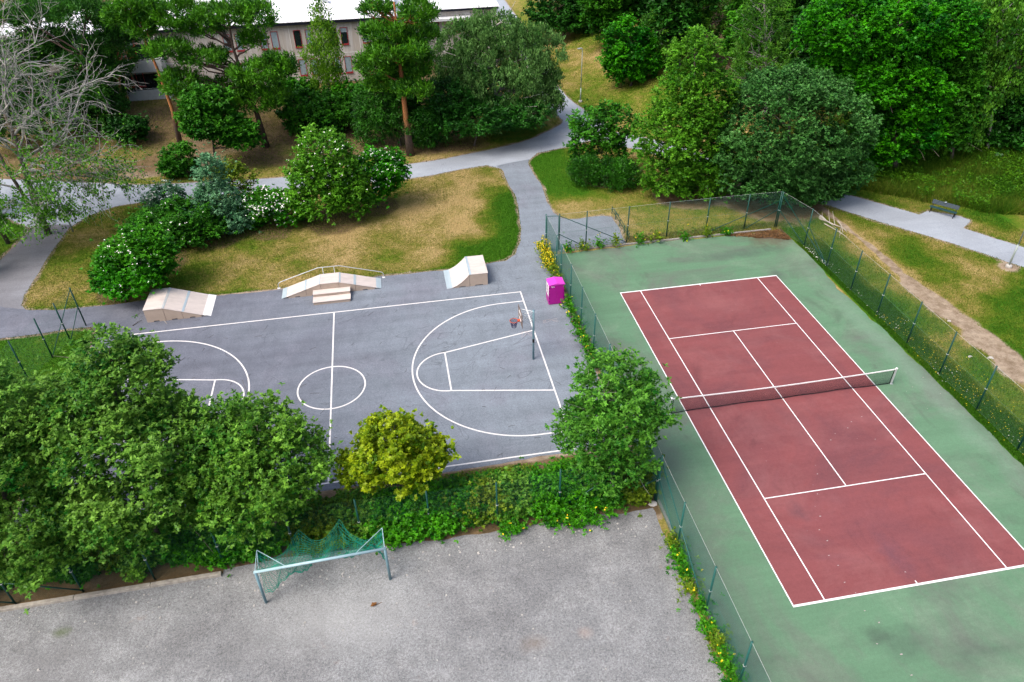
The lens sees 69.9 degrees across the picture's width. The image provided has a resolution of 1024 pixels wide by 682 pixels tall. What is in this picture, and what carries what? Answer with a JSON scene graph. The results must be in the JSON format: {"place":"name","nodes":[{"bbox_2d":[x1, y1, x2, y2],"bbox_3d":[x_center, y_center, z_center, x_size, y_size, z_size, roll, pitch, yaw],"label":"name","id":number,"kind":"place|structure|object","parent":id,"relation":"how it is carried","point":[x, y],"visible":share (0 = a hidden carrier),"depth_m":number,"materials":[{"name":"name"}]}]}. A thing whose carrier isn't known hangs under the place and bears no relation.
{"place":"outdoors","nodes":[
{"label":"outdoors","id":0,"kind":"place"},
{"bbox_2d":[0,224,69,308],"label":"path","id":1,"kind":"structure","parent":0,"point":[21,263],"depth_m":52.65,"materials":[{"name":"grey asphalt"}]},
{"bbox_2d":[39,65,130,132],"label":"bush","id":2,"kind":"object","parent":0,"point":[110,95],"visible":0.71,"depth_m":69.21,"materials":[{"name":"green plant"}]},
{"bbox_2d":[20,165,520,309],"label":"lawn grass","id":3,"kind":"structure","parent":0,"point":[248,236],"depth_m":54.36,"materials":[{"name":"plant"}]},
{"bbox_2d":[0,0,601,226],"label":"path","id":4,"kind":"structure","parent":0,"point":[554,138],"depth_m":65.59,"materials":[{"name":"grey asphalt"}]},
{"bbox_2d":[0,159,625,529],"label":"court asphalt","id":5,"kind":"structure","parent":0,"point":[274,354],"depth_m":43.94,"materials":[{"name":"grey asphalt"}]},
{"bbox_2d":[142,288,216,321],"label":"skate ramp","id":6,"kind":"structure","parent":5,"relation":"on","point":[171,303],"depth_m":46.94,"materials":[{"name":"white paint"}]},
{"bbox_2d":[282,272,380,298],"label":"skate ramp","id":7,"kind":"structure","parent":5,"relation":"on","point":[324,281],"depth_m":48.86,"materials":[{"name":"metal"}]},
{"bbox_2d":[313,286,350,304],"bbox_3d":[-11.860,-2.975,48.217,2.430,0.413,1.210,-7,37,-8],"label":"grind ledge","id":8,"kind":"object","parent":5,"relation":"on","point":[332,295],"visible":1,"depth_m":48.12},
{"bbox_2d":[116,291,574,487],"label":"basketball lines","id":9,"kind":"object","parent":5,"relation":"on","point":[331,408],"visible":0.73,"depth_m":41.70,"materials":[{"name":"paint"}]},
{"bbox_2d":[443,255,487,288],"bbox_3d":[-3.195,-4.732,49.927,2.810,0.964,2.440,-7,37,-8],"label":"quarter pipe","id":10,"kind":"object","parent":5,"relation":"on","point":[467,271],"visible":1,"depth_m":49.46,"materials":[{"name":"metal"}]},
{"bbox_2d":[546,277,564,304],"bbox_3d":[2.793,-3.264,47.197,1.060,1.570,0.880,-7,37,-8],"label":"clothes container","id":11,"kind":"object","parent":5,"relation":"on","point":[555,288],"visible":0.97,"depth_m":46.85,"materials":[{"name":"paint"}]},
{"bbox_2d":[0,0,1023,680],"bbox_3d":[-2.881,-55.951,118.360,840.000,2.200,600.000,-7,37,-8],"label":"ground","id":12,"kind":"structure","parent":0,"point":[1008,360],"depth_m":54.93,"materials":[{"name":"green plant"}]},
{"bbox_2d":[0,59,80,150],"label":"bush","id":13,"kind":"object","parent":12,"relation":"on","point":[4,132],"visible":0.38,"depth_m":66.12,"materials":[{"name":"green plant"}]},
{"bbox_2d":[0,100,85,243],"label":"tree","id":14,"kind":"object","parent":12,"relation":"on","point":[5,223],"visible":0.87,"depth_m":51.56,"materials":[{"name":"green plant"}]},
{"bbox_2d":[1,287,86,380],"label":"corner fence","id":15,"kind":"object","parent":12,"relation":"on","point":[43,338],"visible":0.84,"depth_m":43.38,"materials":[{"name":"green metal"}]},
{"bbox_2d":[0,326,94,520],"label":"lawn grass","id":16,"kind":"structure","parent":12,"relation":"on","point":[42,342],"depth_m":44.12,"materials":[{"name":"green plant"}]},
{"bbox_2d":[0,355,115,614],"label":"broadleaf tree","id":17,"kind":"object","parent":12,"relation":"on","point":[33,539],"visible":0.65,"depth_m":27.34,"materials":[{"name":"green plant"}]},
{"bbox_2d":[29,537,106,588],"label":"hedge shrub","id":18,"kind":"object","parent":12,"relation":"on","point":[80,576],"visible":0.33,"depth_m":30.56,"materials":[{"name":"green plant"}]},
{"bbox_2d":[0,0,142,131],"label":"pine tree","id":19,"kind":"object","parent":12,"relation":"on","point":[61,12],"visible":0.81,"depth_m":67.24,"materials":[{"name":"green plant"}]},
{"bbox_2d":[0,0,164,246],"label":"bare birch","id":20,"kind":"object","parent":12,"relation":"on","point":[58,162],"visible":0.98,"depth_m":52.10,"materials":[{"name":"grey plant"}]},
{"bbox_2d":[33,34,143,116],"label":"pine tree","id":21,"kind":"object","parent":12,"relation":"on","point":[130,53],"visible":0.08,"depth_m":73.48,"materials":[{"name":"green plant"}]},
{"bbox_2d":[6,314,233,566],"bbox_3d":[-15.460,4.694,29.402,7.664,10.732,7.595,18,40,24],"label":"broadleaf tree","id":22,"kind":"object","parent":12,"relation":"on","point":[105,410],"visible":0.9,"depth_m":27.83,"materials":[{"name":"green plant"}]},
{"bbox_2d":[79,254,177,303],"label":"flowering bush","id":23,"kind":"object","parent":12,"relation":"on","point":[111,284],"visible":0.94,"depth_m":46.62,"materials":[{"name":"green plant"}]},
{"bbox_2d":[101,110,157,146],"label":"shrub","id":24,"kind":"object","parent":12,"relation":"on","point":[134,123],"visible":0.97,"depth_m":68.42,"materials":[{"name":"green plant"}]},
{"bbox_2d":[89,221,182,287],"bbox_3d":[-24.581,-5.417,48.200,6.070,5.007,4.756,7,37,11],"label":"flowering bush","id":25,"kind":"object","parent":12,"relation":"on","point":[136,246],"visible":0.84,"depth_m":47.00,"materials":[{"name":"green plant"}]},
{"bbox_2d":[109,526,165,582],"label":"hedge shrub","id":26,"kind":"object","parent":12,"relation":"on","point":[137,573],"visible":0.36,"depth_m":30.71,"materials":[{"name":"green plant"}]},
{"bbox_2d":[98,0,181,144],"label":"pine tree","id":27,"kind":"object","parent":12,"relation":"on","point":[133,19],"visible":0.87,"depth_m":62.31,"materials":[{"name":"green plant"}]},
{"bbox_2d":[136,177,187,208],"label":"flowering bush","id":28,"kind":"object","parent":12,"relation":"on","point":[152,197],"visible":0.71,"depth_m":58.53,"materials":[{"name":"green plant"}]},
{"bbox_2d":[154,138,201,178],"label":"shrub","id":29,"kind":"object","parent":12,"relation":"on","point":[171,164],"visible":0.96,"depth_m":63.37,"materials":[{"name":"green plant"}]},
{"bbox_2d":[149,509,207,568],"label":"hedge shrub","id":30,"kind":"object","parent":12,"relation":"on","point":[179,537],"visible":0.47,"depth_m":31.22,"materials":[{"name":"green plant"}]},
{"bbox_2d":[122,192,237,247],"bbox_3d":[-24.520,-8.588,53.745,8.564,4.612,5.612,-7,37,-8],"label":"shrub","id":31,"kind":"object","parent":12,"relation":"on","point":[183,226],"visible":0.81,"depth_m":53.09,"materials":[{"name":"green plant"}]},
{"bbox_2d":[0,0,396,100],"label":"apartment block","id":32,"kind":"structure","parent":12,"relation":"on","point":[289,32],"depth_m":77.92,"materials":[{"name":"concrete"}]},
{"bbox_2d":[173,513,234,577],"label":"hedge shrub","id":33,"kind":"object","parent":12,"relation":"on","point":[209,558],"visible":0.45,"depth_m":30.97,"materials":[{"name":"green plant"}]},
{"bbox_2d":[135,0,301,147],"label":"pine tree","id":34,"kind":"object","parent":12,"relation":"on","point":[249,82],"visible":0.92,"depth_m":63.42,"materials":[{"name":"green plant"}]},
{"bbox_2d":[172,81,266,163],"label":"broadleaf tree","id":35,"kind":"object","parent":12,"relation":"on","point":[202,107],"visible":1,"depth_m":62.53,"materials":[{"name":"green plant"}]},
{"bbox_2d":[179,142,260,240],"bbox_3d":[-22.319,-11.291,54.265,6.332,7.194,4.926,-7,37,-8],"label":"spruce","id":36,"kind":"object","parent":12,"relation":"on","point":[202,191],"visible":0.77,"depth_m":54.01,"materials":[{"name":"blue plant"}]},
{"bbox_2d":[210,155,259,191],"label":"shrub","id":37,"kind":"object","parent":12,"relation":"on","point":[237,166],"visible":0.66,"depth_m":58.30,"materials":[{"name":"green plant"}]},
{"bbox_2d":[203,510,278,569],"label":"hedge shrub","id":38,"kind":"object","parent":12,"relation":"on","point":[235,552],"visible":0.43,"depth_m":31.10,"materials":[{"name":"green plant"}]},
{"bbox_2d":[0,79,499,183],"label":"lawn grass","id":39,"kind":"structure","parent":12,"relation":"on","point":[238,150],"depth_m":69.45,"materials":[{"name":"plant"}]},
{"bbox_2d":[157,380,343,555],"bbox_3d":[-10.690,5.626,30.405,6.572,7.886,6.344,14,39,20],"label":"broadleaf tree","id":40,"kind":"object","parent":12,"relation":"on","point":[221,484],"visible":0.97,"depth_m":28.95,"materials":[{"name":"green plant"}]},
{"bbox_2d":[230,179,315,227],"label":"flowering bush","id":41,"kind":"object","parent":12,"relation":"on","point":[271,204],"visible":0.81,"depth_m":55.41,"materials":[{"name":"green plant"}]},
{"bbox_2d":[262,492,327,550],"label":"hedge shrub","id":42,"kind":"object","parent":12,"relation":"on","point":[281,528],"visible":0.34,"depth_m":31.69,"materials":[{"name":"green plant"}]},
{"bbox_2d":[273,82,356,137],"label":"shrub","id":43,"kind":"object","parent":12,"relation":"on","point":[305,107],"visible":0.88,"depth_m":69.52,"materials":[{"name":"green plant"}]},
{"bbox_2d":[276,488,369,557],"bbox_3d":[-8.370,7.739,32.012,4.056,2.500,3.267,-7,37,-8],"label":"hedge shrub","id":44,"kind":"object","parent":12,"relation":"on","point":[309,533],"visible":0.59,"depth_m":31.52,"materials":[{"name":"green plant"}]},
{"bbox_2d":[297,0,350,90],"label":"birch tree","id":45,"kind":"object","parent":12,"relation":"on","point":[320,47],"visible":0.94,"depth_m":70.52,"materials":[{"name":"green plant"}]},
{"bbox_2d":[1,454,650,584],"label":"undergrowth","id":46,"kind":"object","parent":12,"relation":"on","point":[276,550],"visible":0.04,"depth_m":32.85,"materials":[{"name":"green plant"}]},
{"bbox_2d":[279,122,379,225],"bbox_3d":[-13.934,-12.456,55.161,7.412,7.730,5.241,-7,37,-8],"label":"flowering bush","id":47,"kind":"object","parent":12,"relation":"on","point":[337,189],"visible":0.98,"depth_m":54.42,"materials":[{"name":"green plant"}]},
{"bbox_2d":[0,457,660,604],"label":"hedge fence","id":48,"kind":"object","parent":12,"relation":"on","point":[150,569],"visible":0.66,"depth_m":31.01,"materials":[{"name":"green metal"}]},
{"bbox_2d":[322,481,389,553],"bbox_3d":[-6.877,7.614,32.343,3.367,2.621,3.087,-7,37,-8],"label":"hedge shrub","id":49,"kind":"object","parent":12,"relation":"on","point":[345,517],"visible":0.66,"depth_m":31.85,"materials":[{"name":"green plant"}]},
{"bbox_2d":[0,508,723,681],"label":"gravel pitch","id":50,"kind":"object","parent":12,"relation":"on","point":[562,584],"visible":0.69,"depth_m":29.17,"materials":[{"name":"grey gravel"}]},
{"bbox_2d":[0,571,221,611],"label":"timber edging","id":51,"kind":"object","parent":50,"relation":"on","point":[108,592],"visible":1,"depth_m":30.36,"materials":[{"name":"brown wood"}]},
{"bbox_2d":[253,519,391,603],"bbox_3d":[-7.783,8.911,30.536,5.184,2.126,2.324,-7,37,-8],"label":"football goal","id":52,"kind":"object","parent":50,"relation":"on","point":[321,559],"visible":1,"depth_m":29.68,"materials":[{"name":"blue metal"}]},
{"bbox_2d":[351,138,412,207],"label":"flowering bush","id":53,"kind":"object","parent":12,"relation":"on","point":[386,173],"visible":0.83,"depth_m":56.40,"materials":[{"name":"green plant"}]},
{"bbox_2d":[353,483,435,554],"bbox_3d":[-5.163,7.828,32.617,3.624,2.650,3.384,-7,37,-8],"label":"hedge shrub","id":54,"kind":"object","parent":12,"relation":"on","point":[394,532],"visible":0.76,"depth_m":31.77,"materials":[{"name":"green plant"}]},
{"bbox_2d":[349,0,441,156],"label":"pine tree","id":55,"kind":"object","parent":12,"relation":"on","point":[398,69],"visible":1,"depth_m":60.98,"materials":[{"name":"green plant"}]},
{"bbox_2d":[331,404,461,501],"bbox_3d":[-5.058,5.521,32.189,5.691,5.754,4.380,-7,37,-8],"label":"maple tree","id":56,"kind":"object","parent":12,"relation":"on","point":[414,452],"visible":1,"depth_m":30.93,"materials":[{"name":"yellow plant"}]},
{"bbox_2d":[349,74,454,148],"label":"evergreen bush","id":57,"kind":"object","parent":12,"relation":"on","point":[384,111],"visible":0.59,"depth_m":66.73,"materials":[{"name":"green plant"}]},
{"bbox_2d":[385,479,466,543],"bbox_3d":[-3.878,7.199,32.511,3.490,2.630,3.672,-7,37,-8],"label":"hedge shrub","id":58,"kind":"object","parent":12,"relation":"on","point":[441,526],"visible":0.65,"depth_m":32.01,"materials":[{"name":"green plant"}]},
{"bbox_2d":[394,0,498,65],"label":"apartment block","id":59,"kind":"structure","parent":12,"relation":"on","point":[450,9],"depth_m":85.83,"materials":[{"name":"concrete"}]},
{"bbox_2d":[430,473,488,533],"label":"hedge shrub","id":60,"kind":"object","parent":12,"relation":"on","point":[449,489],"visible":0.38,"depth_m":32.62,"materials":[{"name":"green plant"}]},
{"bbox_2d":[448,471,495,526],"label":"hedge shrub","id":61,"kind":"object","parent":12,"relation":"on","point":[462,503],"visible":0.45,"depth_m":32.51,"materials":[{"name":"green plant"}]},
{"bbox_2d":[407,72,555,145],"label":"evergreen bush","id":62,"kind":"object","parent":12,"relation":"on","point":[509,119],"visible":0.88,"depth_m":65.96,"materials":[{"name":"green plant"}]},
{"bbox_2d":[448,472,517,532],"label":"hedge shrub","id":63,"kind":"object","parent":12,"relation":"on","point":[481,496],"visible":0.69,"depth_m":32.51,"materials":[{"name":"green plant"}]},
{"bbox_2d":[427,4,569,134],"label":"willow tree","id":64,"kind":"object","parent":12,"relation":"on","point":[468,60],"visible":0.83,"depth_m":66.73,"materials":[{"name":"green plant"}]},
{"bbox_2d":[497,511,527,540],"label":"weed","id":65,"kind":"object","parent":12,"relation":"on","point":[514,529],"visible":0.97,"depth_m":32.36,"materials":[{"name":"green plant"}]},
{"bbox_2d":[485,456,544,527],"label":"hedge shrub","id":66,"kind":"object","parent":12,"relation":"on","point":[517,509],"visible":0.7,"depth_m":32.78,"materials":[{"name":"green plant"}]},
{"bbox_2d":[513,456,582,525],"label":"hedge shrub","id":67,"kind":"object","parent":12,"relation":"on","point":[554,504],"visible":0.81,"depth_m":32.89,"materials":[{"name":"green plant"}]},
{"bbox_2d":[520,0,592,35],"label":"broadleaf tree","id":68,"kind":"object","parent":12,"relation":"on","point":[565,19],"visible":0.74,"depth_m":94.73,"materials":[{"name":"green plant"}]},
{"bbox_2d":[558,503,595,535],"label":"weed","id":69,"kind":"object","parent":12,"relation":"on","point":[577,516],"visible":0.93,"depth_m":32.61,"materials":[{"name":"green plant"}]},
{"bbox_2d":[547,455,614,508],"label":"hedge shrub","id":70,"kind":"object","parent":12,"relation":"on","point":[571,483],"visible":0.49,"depth_m":33.11,"materials":[{"name":"green plant"}]},
{"bbox_2d":[565,151,606,189],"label":"yew bush","id":71,"kind":"object","parent":12,"relation":"on","point":[585,164],"visible":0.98,"depth_m":60.45,"materials":[{"name":"green plant"}]},
{"bbox_2d":[562,464,632,514],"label":"hedge shrub","id":72,"kind":"object","parent":12,"relation":"on","point":[611,500],"visible":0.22,"depth_m":33.13,"materials":[{"name":"green plant"}]},
{"bbox_2d":[577,496,621,531],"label":"weed","id":73,"kind":"object","parent":12,"relation":"on","point":[595,507],"visible":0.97,"depth_m":32.78,"materials":[{"name":"green plant"}]},
{"bbox_2d":[562,98,645,167],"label":"tree","id":74,"kind":"object","parent":12,"relation":"on","point":[609,136],"visible":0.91,"depth_m":60.92,"materials":[{"name":"green plant"}]},
{"bbox_2d":[576,0,638,44],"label":"forest tree","id":75,"kind":"object","parent":12,"relation":"on","point":[614,9],"visible":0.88,"depth_m":84.98,"materials":[{"name":"green plant"}]},
{"bbox_2d":[544,343,682,504],"bbox_3d":[4.468,3.852,32.359,6.091,7.923,5.478,-7,37,-8],"label":"broadleaf tree","id":76,"kind":"object","parent":12,"relation":"on","point":[598,419],"visible":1,"depth_m":31.00,"materials":[{"name":"green plant"}]},
{"bbox_2d":[591,155,643,192],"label":"yew bush","id":77,"kind":"object","parent":12,"relation":"on","point":[620,173],"visible":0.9,"depth_m":60.00,"materials":[{"name":"green plant"}]},
{"bbox_2d":[594,12,664,86],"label":"broadleaf tree","id":78,"kind":"object","parent":12,"relation":"on","point":[621,61],"visible":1,"depth_m":76.58,"materials":[{"name":"green plant"}]},
{"bbox_2d":[597,447,669,516],"bbox_3d":[5.236,6.009,34.008,3.863,2.470,3.203,26,44,32],"label":"hedge shrub","id":79,"kind":"object","parent":12,"relation":"on","point":[638,496],"visible":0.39,"depth_m":33.33,"materials":[{"name":"green plant"}]},
{"bbox_2d":[545,214,768,681],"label":"tennis fence","id":80,"kind":"object","parent":12,"relation":"on","point":[750,647],"visible":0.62,"depth_m":30.79,"materials":[{"name":"green metal"}]},
{"bbox_2d":[528,134,805,239],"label":"lawn grass","id":81,"kind":"structure","parent":12,"relation":"on","point":[568,188],"depth_m":59.15,"materials":[{"name":"green plant"}]},
{"bbox_2d":[558,191,782,250],"bbox_3d":[11.576,-8.779,53.315,16.834,2.960,0.225,-7,37,-8],"label":"tennis fence","id":82,"kind":"object","parent":12,"relation":"on","point":[659,218],"visible":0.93,"depth_m":53.28,"materials":[{"name":"green metal"}]},
{"bbox_2d":[574,220,780,248],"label":"weeds","id":83,"kind":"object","parent":12,"relation":"on","point":[718,229],"depth_m":54.87,"materials":[{"name":"green plant"}]},
{"bbox_2d":[643,0,721,66],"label":"forest tree","id":84,"kind":"object","parent":12,"relation":"on","point":[683,14],"visible":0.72,"depth_m":76.49,"materials":[{"name":"green plant"}]},
{"bbox_2d":[635,0,737,68],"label":"larch tree","id":85,"kind":"object","parent":12,"relation":"on","point":[721,26],"visible":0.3,"depth_m":77.87,"materials":[{"name":"green plant"}]},
{"bbox_2d":[628,23,755,203],"bbox_3d":[13.983,-17.103,55.948,10.134,13.356,7.804,1,36,3],"label":"broadleaf tree","id":86,"kind":"object","parent":12,"relation":"on","point":[687,169],"visible":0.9,"depth_m":54.92,"materials":[{"name":"green plant"}]},
{"bbox_2d":[707,633,743,674],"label":"weed","id":87,"kind":"object","parent":12,"relation":"on","point":[725,662],"visible":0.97,"depth_m":27.10,"materials":[{"name":"green plant"}]},
{"bbox_2d":[719,0,799,68],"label":"forest tree","id":88,"kind":"object","parent":12,"relation":"on","point":[735,18],"visible":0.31,"depth_m":73.20,"materials":[{"name":"green plant"}]},
{"bbox_2d":[721,0,805,114],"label":"spruce tree","id":89,"kind":"object","parent":12,"relation":"on","point":[748,39],"visible":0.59,"depth_m":65.67,"materials":[{"name":"green plant"}]},
{"bbox_2d":[552,232,1023,681],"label":"tennis surround","id":90,"kind":"object","parent":12,"relation":"on","point":[968,629],"visible":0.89,"depth_m":33.15,"materials":[{"name":"green plastic"}]},
{"bbox_2d":[669,367,897,414],"bbox_3d":[14.622,2.663,39.251,12.940,1.103,0.140,-7,37,-8],"label":"tennis net","id":91,"kind":"object","parent":90,"relation":"on","point":[831,379],"visible":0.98,"depth_m":39.27,"materials":[{"name":"fabric"}]},
{"bbox_2d":[621,276,1023,604],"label":"tennis court","id":92,"kind":"object","parent":90,"relation":"on","point":[881,535],"visible":1,"depth_m":36.22,"materials":[{"name":"red plastic"}]},
{"bbox_2d":[620,275,1023,606],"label":"tennis lines","id":93,"kind":"object","parent":92,"relation":"on","point":[899,587],"visible":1,"depth_m":34.77,"materials":[{"name":"paint"}]},
{"bbox_2d":[705,57,883,207],"bbox_3d":[21.329,-15.875,55.858,14.021,11.246,11.435,-7,37,-8],"label":"broadleaf tree","id":94,"kind":"object","parent":12,"relation":"on","point":[790,166],"visible":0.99,"depth_m":53.75,"materials":[{"name":"green plant"}]},
{"bbox_2d":[773,0,836,112],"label":"broadleaf tree","id":95,"kind":"object","parent":12,"relation":"on","point":[805,55],"visible":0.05,"depth_m":65.95,"materials":[{"name":"green plant"}]},
{"bbox_2d":[789,0,990,170],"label":"broadleaf tree","id":96,"kind":"object","parent":12,"relation":"on","point":[863,40],"visible":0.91,"depth_m":54.77,"materials":[{"name":"green plant"}]},
{"bbox_2d":[775,191,1023,453],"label":"tennis fence","id":97,"kind":"object","parent":12,"relation":"on","point":[913,324],"visible":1,"depth_m":43.47,"materials":[{"name":"green metal"}]},
{"bbox_2d":[779,186,1023,463],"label":"lawn grass","id":98,"kind":"structure","parent":12,"relation":"on","point":[947,266],"depth_m":49.20,"materials":[{"name":"green plant"}]},
{"bbox_2d":[916,21,994,159],"bbox_3d":[35.344,-19.859,58.618,6.260,12.193,5.628,-7,37,-8],"label":"broadleaf tree","id":99,"kind":"object","parent":12,"relation":"on","point":[970,67],"visible":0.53,"depth_m":57.40,"materials":[{"name":"green plant"}]},
{"bbox_2d":[938,0,1023,154],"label":"birch tree","id":100,"kind":"object","parent":12,"relation":"on","point":[1008,47],"visible":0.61,"depth_m":57.21,"materials":[{"name":"green plant"}]},
{"bbox_2d":[979,67,1023,156],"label":"broadleaf tree","id":101,"kind":"object","parent":12,"relation":"on","point":[1007,130],"visible":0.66,"depth_m":60.71,"materials":[{"name":"green plant"}]},
{"bbox_2d":[509,21,742,131],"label":"lawn grass","id":102,"kind":"structure","parent":0,"point":[576,74],"depth_m":82.48,"materials":[{"name":"green plant"}]},
{"bbox_2d":[590,132,1023,266],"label":"path","id":103,"kind":"structure","parent":0,"point":[943,226],"depth_m":55.32,"materials":[{"name":"grey asphalt"}]},
{"bbox_2d":[744,106,1023,215],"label":"tall grass","id":104,"kind":"structure","parent":0,"point":[1005,203],"depth_m":59.82,"materials":[{"name":"green plant"}]},
{"bbox_2d":[796,237,1023,462],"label":"lawn grass","id":105,"kind":"structure","parent":0,"point":[891,327],"depth_m":42.64,"materials":[{"name":"green plant"}]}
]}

